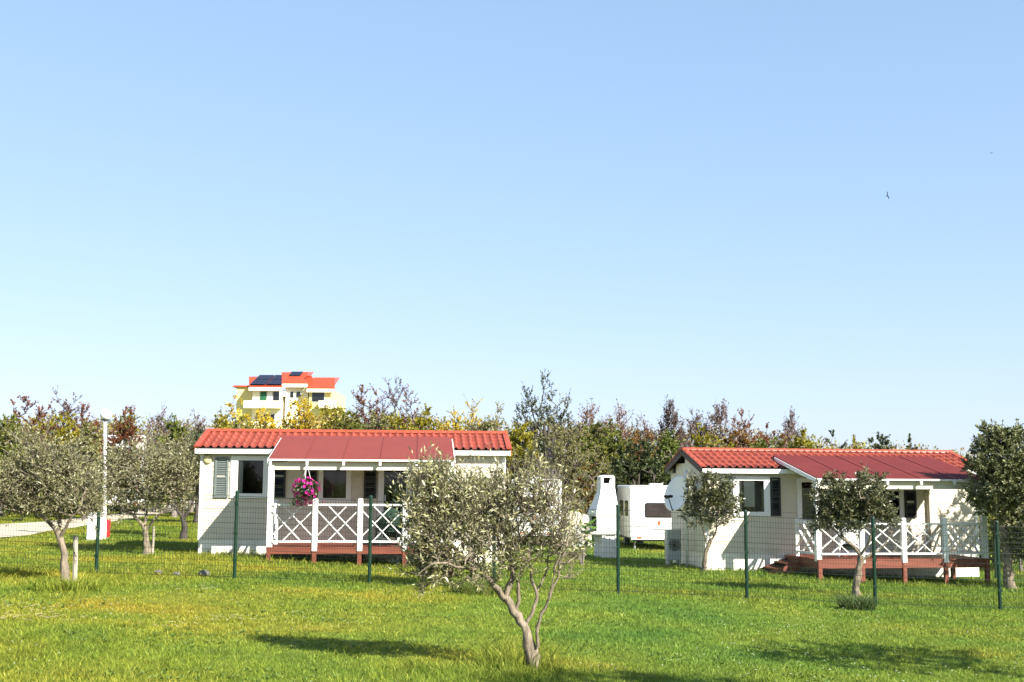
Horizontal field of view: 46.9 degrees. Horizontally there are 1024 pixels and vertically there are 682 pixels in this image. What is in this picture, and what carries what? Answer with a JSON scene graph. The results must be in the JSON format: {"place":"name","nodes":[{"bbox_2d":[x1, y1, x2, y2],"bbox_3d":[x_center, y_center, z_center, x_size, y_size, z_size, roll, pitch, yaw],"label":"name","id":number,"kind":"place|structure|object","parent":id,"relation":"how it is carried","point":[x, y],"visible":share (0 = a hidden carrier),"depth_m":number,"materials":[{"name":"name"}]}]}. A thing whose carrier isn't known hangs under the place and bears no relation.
{"place":"outdoors","nodes":[
{"label":"outdoors","id":0,"kind":"place"},
{"bbox_2d":[0,500,194,536],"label":"gravel road","id":1,"kind":"structure","parent":0,"point":[20,528],"depth_m":43.39,"materials":[{"name":"beige gravel"}]},
{"bbox_2d":[0,490,1023,681],"bbox_3d":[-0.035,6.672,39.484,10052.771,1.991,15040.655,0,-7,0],"label":"lawn","id":2,"kind":"structure","parent":0,"point":[483,628],"depth_m":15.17,"materials":[{"name":"plant"}]},
{"bbox_2d":[0,413,40,512],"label":"green tree","id":3,"kind":"object","parent":2,"relation":"on","point":[6,424],"visible":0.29,"depth_m":51.33,"materials":[{"name":"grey plant"}]},
{"bbox_2d":[4,395,44,509],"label":"brown tree","id":4,"kind":"object","parent":2,"relation":"on","point":[24,399],"visible":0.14,"depth_m":59.49,"materials":[{"name":"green plant"}]},
{"bbox_2d":[5,411,79,515],"bbox_3d":[-21.771,5.681,54.730,4.660,5.028,3.901,2,-7,-16],"label":"green tree","id":5,"kind":"object","parent":2,"relation":"on","point":[67,427],"visible":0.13,"depth_m":55.19,"materials":[{"name":"green plant"}]},
{"bbox_2d":[24,401,62,510],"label":"brown tree","id":6,"kind":"object","parent":2,"relation":"on","point":[40,416],"visible":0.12,"depth_m":61.10,"materials":[{"name":"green plant"}]},
{"bbox_2d":[0,413,120,580],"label":"olive tree","id":7,"kind":"object","parent":2,"relation":"on","point":[69,494],"visible":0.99,"depth_m":19.67,"materials":[{"name":"green plant"}]},
{"bbox_2d":[29,386,93,446],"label":"brown tree","id":8,"kind":"object","parent":2,"relation":"on","point":[66,409],"visible":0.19,"depth_m":61.96,"materials":[{"name":"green plant"}]},
{"bbox_2d":[24,572,117,592],"bbox_3d":[-6.927,3.776,18.462,1.531,0.268,1.463,0,-7,0],"label":"grass tuft","id":9,"kind":"object","parent":2,"relation":"on","point":[64,584],"visible":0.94,"depth_m":18.25,"materials":[{"name":"green plant"}]},
{"bbox_2d":[72,535,77,580],"bbox_3d":[-7.417,3.747,20.020,0.097,0.891,0.086,-3,-7,22],"label":"wooden stake","id":10,"kind":"object","parent":2,"relation":"on","point":[75,554],"visible":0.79,"depth_m":20.00,"materials":[{"name":"white wood"}]},
{"bbox_2d":[57,418,115,519],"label":"green tree","id":11,"kind":"object","parent":2,"relation":"on","point":[88,431],"visible":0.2,"depth_m":49.28,"materials":[{"name":"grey plant"}]},
{"bbox_2d":[72,402,103,511],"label":"brown tree","id":12,"kind":"object","parent":2,"relation":"on","point":[83,408],"visible":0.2,"depth_m":59.67,"materials":[{"name":"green plant"}]},
{"bbox_2d":[86,512,104,540],"bbox_3d":[-12.439,5.559,35.179,0.460,0.879,0.320,0,-7,0],"label":"electrical cabinet","id":13,"kind":"object","parent":2,"relation":"on","point":[91,531],"visible":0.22,"depth_m":35.05,"materials":[{"name":"white metal"}]},
{"bbox_2d":[100,409,111,537],"bbox_3d":[-12.388,4.085,35.761,0.348,4.049,0.348,0,-7,0],"label":"lamp post","id":14,"kind":"object","parent":2,"relation":"on","point":[105,415],"visible":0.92,"depth_m":35.84,"materials":[{"name":"white metal"}]},
{"bbox_2d":[102,405,147,511],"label":"brown tree","id":15,"kind":"object","parent":2,"relation":"on","point":[127,433],"visible":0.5,"depth_m":61.67,"materials":[{"name":"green plant"}]},
{"bbox_2d":[102,408,152,482],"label":"green tree","id":16,"kind":"object","parent":2,"relation":"on","point":[134,418],"visible":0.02,"depth_m":65.41,"materials":[{"name":"grey plant"}]},
{"bbox_2d":[1,581,254,626],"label":"straw","id":17,"kind":"object","parent":2,"relation":"on","point":[96,616],"visible":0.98,"depth_m":14.26,"materials":[{"name":"plant"}]},
{"bbox_2d":[107,435,150,511],"bbox_3d":[-20.716,7.180,63.803,1.942,4.125,4.270,2,-7,-12],"label":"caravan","id":18,"kind":"object","parent":2,"relation":"on","point":[123,443],"visible":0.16,"depth_m":61.92,"materials":[{"name":"green plant"}]},
{"bbox_2d":[92,424,199,554],"bbox_3d":[-9.273,3.763,29.836,2.813,3.352,2.425,0,-7,0],"label":"olive tree","id":19,"kind":"object","parent":2,"relation":"on","point":[127,479],"visible":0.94,"depth_m":29.67,"materials":[{"name":"green plant"}]},
{"bbox_2d":[136,401,182,511],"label":"bare tree","id":20,"kind":"object","parent":2,"relation":"on","point":[158,425],"visible":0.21,"depth_m":63.20,"materials":[{"name":"brown plant"}]},
{"bbox_2d":[143,415,190,517],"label":"green tree","id":21,"kind":"object","parent":2,"relation":"on","point":[175,429],"visible":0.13,"depth_m":55.56,"materials":[{"name":"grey plant"}]},
{"bbox_2d":[148,427,203,539],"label":"olive tree","id":22,"kind":"object","parent":2,"relation":"on","point":[184,515],"visible":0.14,"depth_m":37.48,"materials":[{"name":"green plant"}]},
{"bbox_2d":[173,428,202,522],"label":"green tree","id":23,"kind":"object","parent":2,"relation":"on","point":[200,430],"visible":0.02,"depth_m":49.42,"materials":[{"name":"green plant"}]},
{"bbox_2d":[178,408,212,511],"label":"bare tree","id":24,"kind":"object","parent":2,"relation":"on","point":[198,425],"visible":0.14,"depth_m":63.98,"materials":[{"name":"brown plant"}]},
{"bbox_2d":[209,405,231,428],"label":"yellow tree","id":25,"kind":"object","parent":2,"relation":"on","point":[222,422],"visible":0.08,"depth_m":59.79,"materials":[{"name":"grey plant"}]},
{"bbox_2d":[215,395,259,428],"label":"yellow tree","id":26,"kind":"object","parent":2,"relation":"on","point":[233,413],"visible":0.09,"depth_m":66.40,"materials":[{"name":"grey plant"}]},
{"bbox_2d":[229,416,252,428],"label":"green tree","id":27,"kind":"object","parent":2,"relation":"on","point":[236,425],"visible":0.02,"depth_m":57.79,"materials":[{"name":"grey plant"}]},
{"bbox_2d":[239,405,281,428],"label":"yellow tree","id":28,"kind":"object","parent":2,"relation":"on","point":[262,420],"visible":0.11,"depth_m":63.71,"materials":[{"name":"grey plant"}]},
{"bbox_2d":[233,372,344,428],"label":"apartment house","id":29,"kind":"structure","parent":2,"relation":"on","point":[267,392],"depth_m":150.52,"materials":[{"name":"white paint"}]},
{"bbox_2d":[312,392,324,401],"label":"window","id":30,"kind":"structure","parent":29,"relation":"in","point":[316,396],"depth_m":150.12,"materials":[{"name":"grey glass"}]},
{"bbox_2d":[269,394,323,428],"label":"yellow tree","id":31,"kind":"object","parent":2,"relation":"on","point":[303,408],"visible":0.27,"depth_m":65.69,"materials":[{"name":"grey plant"}]},
{"bbox_2d":[313,403,352,429],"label":"yellow tree","id":32,"kind":"object","parent":2,"relation":"on","point":[333,417],"visible":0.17,"depth_m":61.91,"materials":[{"name":"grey plant"}]},
{"bbox_2d":[335,410,365,429],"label":"green tree","id":33,"kind":"object","parent":2,"relation":"on","point":[353,425],"visible":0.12,"depth_m":53.84,"materials":[{"name":"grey plant"}]},
{"bbox_2d":[194,428,511,567],"bbox_3d":[-4.107,4.076,30.862,8.120,3.605,5.405,1,-7,-4],"label":"mobile home","id":34,"kind":"object","parent":2,"relation":"on","point":[349,466],"visible":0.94,"depth_m":30.16,"materials":[{"name":"white paint"}]},
{"bbox_2d":[230,456,268,497],"bbox_3d":[-6.701,3.484,30.233,0.989,1.072,0.192,1,-7,-4],"label":"window","id":35,"kind":"structure","parent":34,"relation":"in","point":[236,473],"depth_m":30.17,"materials":[{"name":"white paint"}]},
{"bbox_2d":[288,462,324,506],"bbox_3d":[-4.864,3.377,27.943,0.816,1.117,0.685,0,-7,0],"label":"flower basket","id":36,"kind":"object","parent":34,"relation":"hanging from","point":[303,492],"visible":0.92,"depth_m":27.82,"materials":[{"name":"pink plastic"}]},
{"bbox_2d":[318,470,350,502],"bbox_3d":[-4.555,3.661,30.383,0.827,1.000,0.192,1,-7,-4],"label":"window","id":37,"kind":"structure","parent":34,"relation":"in","point":[326,477],"depth_m":30.40,"materials":[{"name":"white paint"}]},
{"bbox_2d":[374,508,401,545],"bbox_3d":[-3.042,4.579,29.121,0.656,0.923,0.616,3,-7,-20],"label":"armchair","id":38,"kind":"object","parent":34,"relation":"on","point":[380,521],"visible":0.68,"depth_m":28.89,"materials":[{"name":"green plastic"}]},
{"bbox_2d":[377,470,411,540],"bbox_3d":[-3.023,4.159,30.386,0.856,2.021,0.100,1,-7,-4],"label":"door","id":39,"kind":"structure","parent":34,"relation":"in","point":[381,497],"depth_m":30.36,"materials":[{"name":"white paint"}]},
{"bbox_2d":[346,383,391,429],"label":"bare tree","id":40,"kind":"object","parent":2,"relation":"on","point":[362,412],"visible":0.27,"depth_m":62.49,"materials":[{"name":"brown plant"}]},
{"bbox_2d":[365,409,396,429],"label":"green tree","id":41,"kind":"object","parent":2,"relation":"on","point":[379,423],"visible":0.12,"depth_m":56.96,"materials":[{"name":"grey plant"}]},
{"bbox_2d":[377,376,413,429],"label":"bare tree","id":42,"kind":"object","parent":2,"relation":"on","point":[395,401],"visible":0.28,"depth_m":63.72,"materials":[{"name":"plant"}]},
{"bbox_2d":[382,411,418,429],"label":"green tree","id":43,"kind":"object","parent":2,"relation":"on","point":[396,423],"visible":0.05,"depth_m":53.02,"materials":[{"name":"grey plant"}]},
{"bbox_2d":[397,384,427,426],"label":"bare tree","id":44,"kind":"object","parent":2,"relation":"on","point":[406,410],"visible":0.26,"depth_m":62.04,"materials":[{"name":"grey plant"}]},
{"bbox_2d":[410,403,441,429],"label":"green tree","id":45,"kind":"object","parent":2,"relation":"on","point":[421,423],"visible":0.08,"depth_m":57.67,"materials":[{"name":"grey plant"}]},
{"bbox_2d":[436,405,464,430],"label":"yellow tree","id":46,"kind":"object","parent":2,"relation":"on","point":[448,423],"visible":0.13,"depth_m":57.77,"materials":[{"name":"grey plant"}]},
{"bbox_2d":[417,465,522,584],"bbox_3d":[-0.877,3.506,21.979,2.196,2.411,1.593,0,-7,0],"label":"olive tree","id":47,"kind":"object","parent":2,"relation":"on","point":[450,528],"visible":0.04,"depth_m":21.84,"materials":[{"name":"green plant"}]},
{"bbox_2d":[461,394,482,430],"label":"yellow tree","id":48,"kind":"object","parent":2,"relation":"on","point":[472,414],"visible":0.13,"depth_m":55.81,"materials":[{"name":"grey plant"}]},
{"bbox_2d":[443,575,504,595],"bbox_3d":[-0.657,4.391,21.338,1.372,0.414,1.279,0,-7,0],"label":"grass tuft","id":49,"kind":"object","parent":2,"relation":"on","point":[471,587],"visible":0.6,"depth_m":21.07,"materials":[{"name":"green plant"}]},
{"bbox_2d":[471,417,512,477],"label":"green tree","id":50,"kind":"object","parent":2,"relation":"on","point":[486,426],"visible":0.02,"depth_m":53.14,"materials":[{"name":"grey plant"}]},
{"bbox_2d":[382,440,606,669],"bbox_3d":[-0.182,2.127,11.691,2.320,2.303,1.321,0,-7,0],"label":"olive tree","id":51,"kind":"object","parent":2,"relation":"on","point":[451,497],"visible":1,"depth_m":11.59,"materials":[{"name":"green plant"}]},
{"bbox_2d":[483,401,506,430],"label":"yellow tree","id":52,"kind":"object","parent":2,"relation":"on","point":[496,425],"visible":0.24,"depth_m":56.75,"materials":[{"name":"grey plant"}]},
{"bbox_2d":[0,486,1023,610],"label":"wire fence","id":53,"kind":"object","parent":2,"relation":"on","point":[617,547],"visible":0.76,"depth_m":22.18,"materials":[{"name":"green metal"}]},
{"bbox_2d":[0,409,1023,534],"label":"hedgerow","id":54,"kind":"object","parent":2,"relation":"on","point":[468,426],"visible":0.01,"depth_m":66.60,"materials":[{"name":"green plant"}]},
{"bbox_2d":[22,577,1006,681],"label":"wildflowers","id":55,"kind":"object","parent":2,"relation":"on","point":[541,591],"visible":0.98,"depth_m":15.94,"materials":[{"name":"plant"}]},
{"bbox_2d":[465,632,569,672],"bbox_3d":[0.068,3.080,11.712,1.201,0.346,1.199,0,-7,0],"label":"grass tuft","id":56,"kind":"object","parent":2,"relation":"on","point":[512,654],"visible":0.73,"depth_m":11.63,"materials":[{"name":"green plant"}]},
{"bbox_2d":[506,419,543,538],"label":"green tree","id":57,"kind":"object","parent":2,"relation":"on","point":[519,436],"visible":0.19,"depth_m":46.69,"materials":[{"name":"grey plant"}]},
{"bbox_2d":[502,382,547,455],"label":"sparse tree","id":58,"kind":"object","parent":2,"relation":"on","point":[527,402],"visible":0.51,"depth_m":59.82,"materials":[{"name":"green plant"}]},
{"bbox_2d":[511,477,561,544],"bbox_3d":[0.906,6.093,42.278,1.692,2.413,3.670,0,-7,4],"label":"caravan","id":59,"kind":"object","parent":2,"relation":"on","point":[529,511],"visible":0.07,"depth_m":40.55,"materials":[{"name":"white plastic"}]},
{"bbox_2d":[525,369,566,476],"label":"sparse tree","id":60,"kind":"object","parent":2,"relation":"on","point":[545,408],"visible":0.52,"depth_m":60.94,"materials":[{"name":"green plant"}]},
{"bbox_2d":[511,416,611,536],"bbox_3d":[1.720,5.256,44.377,4.149,4.848,2.712,0,-7,0],"label":"tree","id":61,"kind":"object","parent":2,"relation":"on","point":[568,451],"visible":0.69,"depth_m":44.17,"materials":[{"name":"green plant"}]},
{"bbox_2d":[551,388,582,520],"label":"sparse tree","id":62,"kind":"object","parent":2,"relation":"on","point":[567,418],"visible":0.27,"depth_m":60.91,"materials":[{"name":"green plant"}]},
{"bbox_2d":[564,511,591,546],"bbox_3d":[2.380,6.905,43.479,0.977,1.209,2.415,0,-7,0],"label":"caravan","id":63,"kind":"object","parent":2,"relation":"on","point":[584,518],"visible":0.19,"depth_m":42.33,"materials":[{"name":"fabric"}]},
{"bbox_2d":[562,460,597,516],"bbox_3d":[2.815,6.146,45.153,2.306,3.352,2.174,0,-7,0],"label":"rust shrub","id":64,"kind":"object","parent":2,"relation":"on","point":[586,489],"visible":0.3,"depth_m":44.79,"materials":[{"name":"brown plant"}]},
{"bbox_2d":[566,518,597,565],"bbox_3d":[1.875,5.429,31.864,0.961,1.317,0.933,0,-7,0],"label":"broadleaf plant","id":65,"kind":"object","parent":2,"relation":"on","point":[581,560],"visible":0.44,"depth_m":31.79,"materials":[{"name":"green plant"}]},
{"bbox_2d":[572,398,613,456],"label":"bare tree","id":66,"kind":"object","parent":2,"relation":"on","point":[587,413],"visible":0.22,"depth_m":62.80,"materials":[{"name":"red plant"}]},
{"bbox_2d":[559,418,637,499],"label":"green tree","id":67,"kind":"object","parent":2,"relation":"on","point":[592,437],"visible":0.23,"depth_m":55.02,"materials":[{"name":"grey plant"}]},
{"bbox_2d":[582,475,616,557],"bbox_3d":[2.740,5.532,36.565,0.968,2.728,0.820,2,-7,-16],"label":"barbecue","id":68,"kind":"object","parent":2,"relation":"on","point":[605,498],"visible":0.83,"depth_m":36.32,"materials":[{"name":"white paint"}]},
{"bbox_2d":[575,429,647,508],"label":"green tree","id":69,"kind":"object","parent":2,"relation":"on","point":[609,447],"visible":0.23,"depth_m":49.66,"materials":[{"name":"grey plant"}]},
{"bbox_2d":[600,399,639,461],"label":"bare tree","id":70,"kind":"object","parent":2,"relation":"on","point":[625,433],"visible":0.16,"depth_m":62.74,"materials":[{"name":"red plant"}]},
{"bbox_2d":[606,437,670,542],"bbox_3d":[5.063,6.025,47.101,3.490,4.347,2.843,0,-7,0],"label":"dark tree","id":71,"kind":"object","parent":2,"relation":"on","point":[631,468],"visible":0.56,"depth_m":47.12,"materials":[{"name":"green plant"}]},
{"bbox_2d":[613,430,664,476],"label":"green tree","id":72,"kind":"object","parent":2,"relation":"on","point":[634,438],"visible":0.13,"depth_m":56.54,"materials":[{"name":"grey plant"}]},
{"bbox_2d":[622,411,658,456],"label":"bare tree","id":73,"kind":"object","parent":2,"relation":"on","point":[640,433],"visible":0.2,"depth_m":64.02,"materials":[{"name":"brown plant"}]},
{"bbox_2d":[616,483,670,549],"bbox_3d":[5.192,6.553,44.236,2.142,2.408,4.070,1,-7,-2],"label":"caravan","id":74,"kind":"object","parent":2,"relation":"on","point":[638,499],"visible":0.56,"depth_m":42.31,"materials":[{"name":"white plastic"}]},
{"bbox_2d":[645,503,670,516],"bbox_3d":[5.264,6.064,42.304,1.000,0.520,0.026,1,-7,-2],"label":"window","id":75,"kind":"structure","parent":74,"relation":"in","point":[659,507],"depth_m":42.29,"materials":[{"name":"glass"}]},
{"bbox_2d":[644,429,683,482],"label":"green tree","id":76,"kind":"object","parent":2,"relation":"on","point":[670,446],"visible":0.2,"depth_m":51.63,"materials":[{"name":"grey plant"}]},
{"bbox_2d":[652,394,687,454],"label":"brown tree","id":77,"kind":"object","parent":2,"relation":"on","point":[674,421],"visible":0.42,"depth_m":61.78,"materials":[{"name":"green plant"}]},
{"bbox_2d":[665,529,680,564],"bbox_3d":[4.444,5.737,32.541,0.400,1.064,0.316,1,-7,-8],"label":"air conditioner","id":78,"kind":"object","parent":2,"relation":"on","point":[669,554],"visible":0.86,"depth_m":32.42,"materials":[{"name":"grey metal"}]},
{"bbox_2d":[664,469,687,566],"bbox_3d":[4.442,4.822,31.841,0.786,2.708,0.614,-2,-7,21],"label":"satellite dish","id":79,"kind":"object","parent":2,"relation":"on","point":[673,498],"visible":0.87,"depth_m":31.99,"materials":[{"name":"white metal"}]},
{"bbox_2d":[677,408,719,448],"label":"bare tree","id":80,"kind":"object","parent":2,"relation":"on","point":[693,423],"visible":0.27,"depth_m":63.02,"materials":[{"name":"brown plant"}]},
{"bbox_2d":[677,468,744,571],"bbox_3d":[5.189,4.659,30.571,1.842,2.765,1.381,0,-7,0],"label":"olive tree","id":81,"kind":"object","parent":2,"relation":"on","point":[717,496],"visible":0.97,"depth_m":30.43,"materials":[{"name":"green plant"}]},
{"bbox_2d":[691,422,735,447],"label":"green tree","id":82,"kind":"object","parent":2,"relation":"on","point":[707,439],"visible":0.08,"depth_m":54.31,"materials":[{"name":"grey plant"}]},
{"bbox_2d":[701,399,751,447],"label":"bare tree","id":83,"kind":"object","parent":2,"relation":"on","point":[718,418],"visible":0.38,"depth_m":62.81,"materials":[{"name":"brown plant"}]},
{"bbox_2d":[722,428,756,447],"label":"green tree","id":84,"kind":"object","parent":2,"relation":"on","point":[743,437],"visible":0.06,"depth_m":54.59,"materials":[{"name":"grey plant"}]},
{"bbox_2d":[730,408,768,447],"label":"brown tree","id":85,"kind":"object","parent":2,"relation":"on","point":[744,426],"visible":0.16,"depth_m":62.10,"materials":[{"name":"red plant"}]},
{"bbox_2d":[753,422,788,447],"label":"brown tree","id":86,"kind":"object","parent":2,"relation":"on","point":[766,438],"visible":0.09,"depth_m":61.03,"materials":[{"name":"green plant"}]},
{"bbox_2d":[749,436,795,448],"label":"green tree","id":87,"kind":"object","parent":2,"relation":"on","point":[762,443],"visible":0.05,"depth_m":53.84,"materials":[{"name":"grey plant"}]},
{"bbox_2d":[765,406,809,447],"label":"bare tree","id":88,"kind":"object","parent":2,"relation":"on","point":[790,424],"visible":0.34,"depth_m":62.86,"materials":[{"name":"brown plant"}]},
{"bbox_2d":[785,427,827,448],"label":"green tree","id":89,"kind":"object","parent":2,"relation":"on","point":[804,443],"visible":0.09,"depth_m":55.18,"materials":[{"name":"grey plant"}]},
{"bbox_2d":[664,447,990,585],"bbox_3d":[8.828,4.748,32.158,8.060,3.675,5.475,1,-7,-9],"label":"mobile home","id":90,"kind":"object","parent":2,"relation":"on","point":[773,483],"visible":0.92,"depth_m":31.40,"materials":[{"name":"white paint"}]},
{"bbox_2d":[732,476,770,515],"bbox_3d":[6.346,4.126,31.373,1.022,1.056,0.192,1,-7,-9],"label":"window","id":91,"kind":"structure","parent":90,"relation":"in","point":[757,491],"depth_m":31.36,"materials":[{"name":"white paint"}]},
{"bbox_2d":[796,478,824,523],"bbox_3d":[8.002,4.278,31.567,0.804,1.220,0.087,1,-7,-9],"label":"window","id":92,"kind":"structure","parent":90,"relation":"in","point":[799,481],"depth_m":31.51,"materials":[{"name":"white paint"}]},
{"bbox_2d":[836,529,858,556],"bbox_3d":[8.691,5.103,30.449,0.656,0.923,0.616,-1,-7,10],"label":"armchair","id":93,"kind":"object","parent":90,"relation":"on","point":[853,540],"visible":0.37,"depth_m":30.20,"materials":[{"name":"white paint"}]},
{"bbox_2d":[835,494,868,552],"bbox_3d":[9.118,4.745,31.682,0.940,1.932,0.100,1,-7,-9],"label":"door","id":94,"kind":"structure","parent":90,"relation":"in","point":[866,534],"depth_m":31.61,"materials":[{"name":"white paint"}]},
{"bbox_2d":[879,489,903,519],"bbox_3d":[10.252,4.397,31.912,0.712,0.898,0.087,1,-7,-9],"label":"window","id":95,"kind":"structure","parent":90,"relation":"in","point":[901,500],"depth_m":31.93,"materials":[{"name":"white paint"}]},
{"bbox_2d":[824,430,846,448],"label":"green tree","id":96,"kind":"object","parent":2,"relation":"on","point":[832,435],"visible":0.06,"depth_m":59.69,"materials":[{"name":"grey plant"}]},
{"bbox_2d":[800,461,902,596],"bbox_3d":[7.171,3.955,24.828,2.189,2.940,1.447,0,-7,0],"label":"olive tree","id":97,"kind":"object","parent":2,"relation":"on","point":[859,503],"visible":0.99,"depth_m":24.70,"materials":[{"name":"green plant"}]},
{"bbox_2d":[844,434,864,448],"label":"green tree","id":98,"kind":"object","parent":2,"relation":"on","point":[855,446],"visible":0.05,"depth_m":59.52,"materials":[{"name":"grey plant"}]},
{"bbox_2d":[830,591,883,610],"bbox_3d":[6.114,4.641,21.037,1.010,0.337,1.003,0,-7,0],"label":"grass tuft","id":99,"kind":"object","parent":2,"relation":"on","point":[850,602],"visible":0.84,"depth_m":20.88,"materials":[{"name":"green plant"}]},
{"bbox_2d":[865,431,896,449],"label":"green tree","id":100,"kind":"object","parent":2,"relation":"on","point":[884,441],"visible":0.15,"depth_m":59.61,"materials":[{"name":"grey plant"}]},
{"bbox_2d":[906,433,918,449],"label":"green tree","id":101,"kind":"object","parent":2,"relation":"on","point":[909,446],"visible":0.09,"depth_m":59.48,"materials":[{"name":"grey plant"}]},
{"bbox_2d":[960,418,1023,589],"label":"broad tree","id":102,"kind":"object","parent":2,"relation":"on","point":[1002,464],"visible":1,"depth_m":29.05,"materials":[{"name":"green plant"}]},
{"bbox_2d":[979,512,1023,570],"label":"green shrub","id":103,"kind":"object","parent":2,"relation":"on","point":[990,537],"visible":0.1,"depth_m":36.41,"materials":[{"name":"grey plant"}]},
{"bbox_2d":[992,525,1023,578],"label":"wire fence","id":104,"kind":"object","parent":2,"relation":"on","point":[994,544],"visible":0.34,"depth_m":32.55,"materials":[{"name":"green metal"}]},
{"bbox_2d":[0,0,1023,477],"label":"sky","id":105,"kind":"structure","parent":0,"point":[635,203],"materials":[{"name":"blue"}]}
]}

